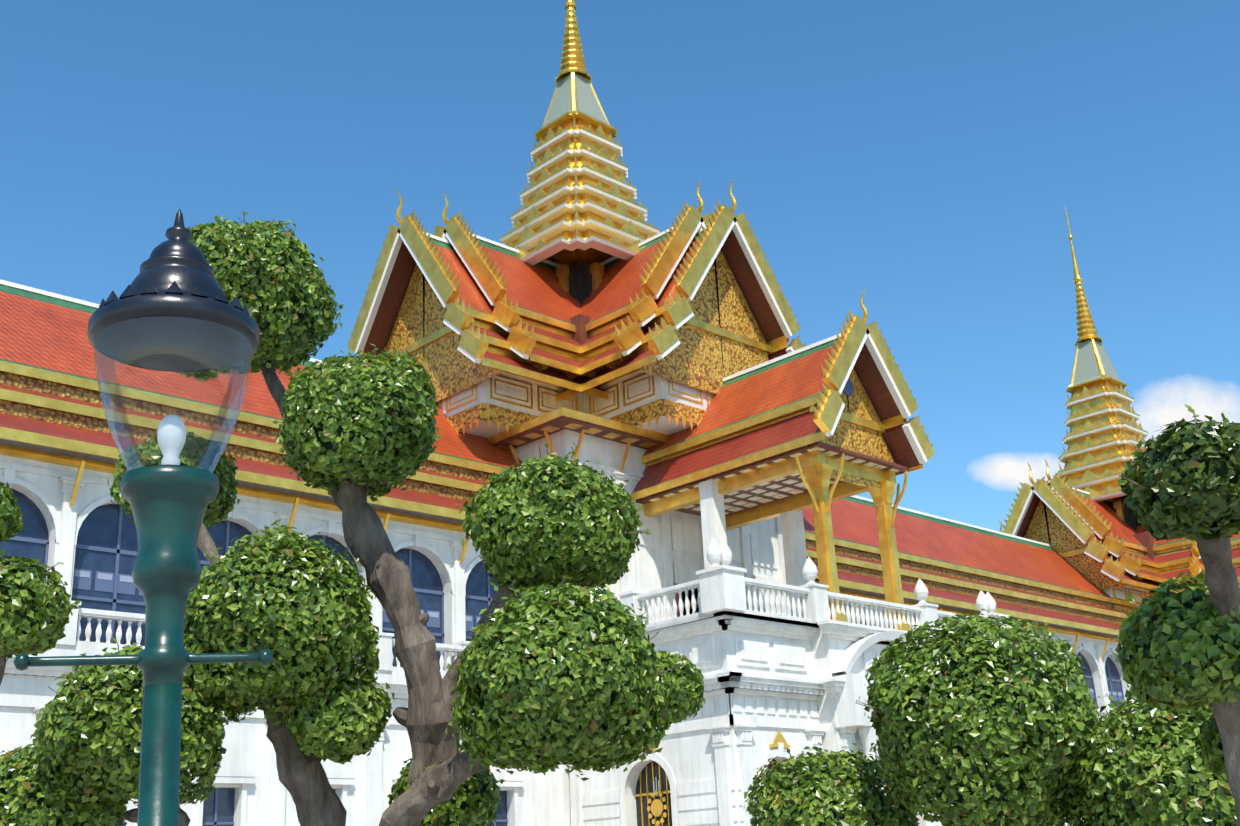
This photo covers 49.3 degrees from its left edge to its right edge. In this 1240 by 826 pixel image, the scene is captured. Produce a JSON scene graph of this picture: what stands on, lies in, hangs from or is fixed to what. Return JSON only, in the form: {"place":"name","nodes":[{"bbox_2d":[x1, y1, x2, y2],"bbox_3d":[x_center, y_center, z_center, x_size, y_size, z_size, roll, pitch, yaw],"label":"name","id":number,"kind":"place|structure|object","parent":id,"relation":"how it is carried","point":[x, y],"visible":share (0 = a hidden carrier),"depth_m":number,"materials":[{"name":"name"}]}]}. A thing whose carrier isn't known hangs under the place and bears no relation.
{"place":"outdoors","nodes":[
{"label":"outdoors","id":0,"kind":"place"},
{"bbox_2d":[0,0,1239,530],"label":"sky","id":1,"kind":"structure","parent":0,"point":[928,158],"materials":[{"name":"blue"}]},
{"bbox_3d":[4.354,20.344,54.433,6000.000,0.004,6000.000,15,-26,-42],"label":"ground","id":2,"kind":"structure","parent":0,"visible":0},
{"bbox_2d":[0,482,80,684],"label":"topiary tree","id":3,"kind":"object","parent":2,"relation":"on","point":[32,605],"visible":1,"depth_m":6.95,"materials":[{"name":"green plant"}]},
{"bbox_2d":[13,208,272,825],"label":"lamp post","id":4,"kind":"object","parent":2,"relation":"on","point":[171,309],"visible":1,"depth_m":3.51,"materials":[{"name":"green metal"}]},
{"bbox_2d":[0,211,705,825],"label":"topiary tree","id":5,"kind":"object","parent":2,"relation":"on","point":[560,673],"visible":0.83,"depth_m":8.32,"materials":[{"name":"green plant"}]},
{"bbox_2d":[0,0,1239,825],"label":"palace","id":6,"kind":"structure","parent":2,"relation":"on","point":[783,582],"depth_m":56.19,"materials":[{"name":"white paint"}]},
{"bbox_2d":[744,742,919,825],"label":"bush","id":7,"kind":"object","parent":2,"relation":"on","point":[835,791],"visible":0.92,"depth_m":8.90,"materials":[{"name":"green plant"}]},
{"bbox_2d":[855,608,1112,825],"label":"bush","id":8,"kind":"object","parent":2,"relation":"on","point":[978,730],"visible":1,"depth_m":8.04,"materials":[{"name":"green plant"}]},
{"bbox_2d":[1067,688,1235,825],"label":"bush","id":9,"kind":"object","parent":2,"relation":"on","point":[1151,771],"visible":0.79,"depth_m":7.65,"materials":[{"name":"green plant"}]},
{"bbox_2d":[1107,404,1239,825],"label":"topiary tree","id":10,"kind":"object","parent":2,"relation":"on","point":[1183,647],"visible":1,"depth_m":5.57,"materials":[{"name":"green plant"}]}
]}

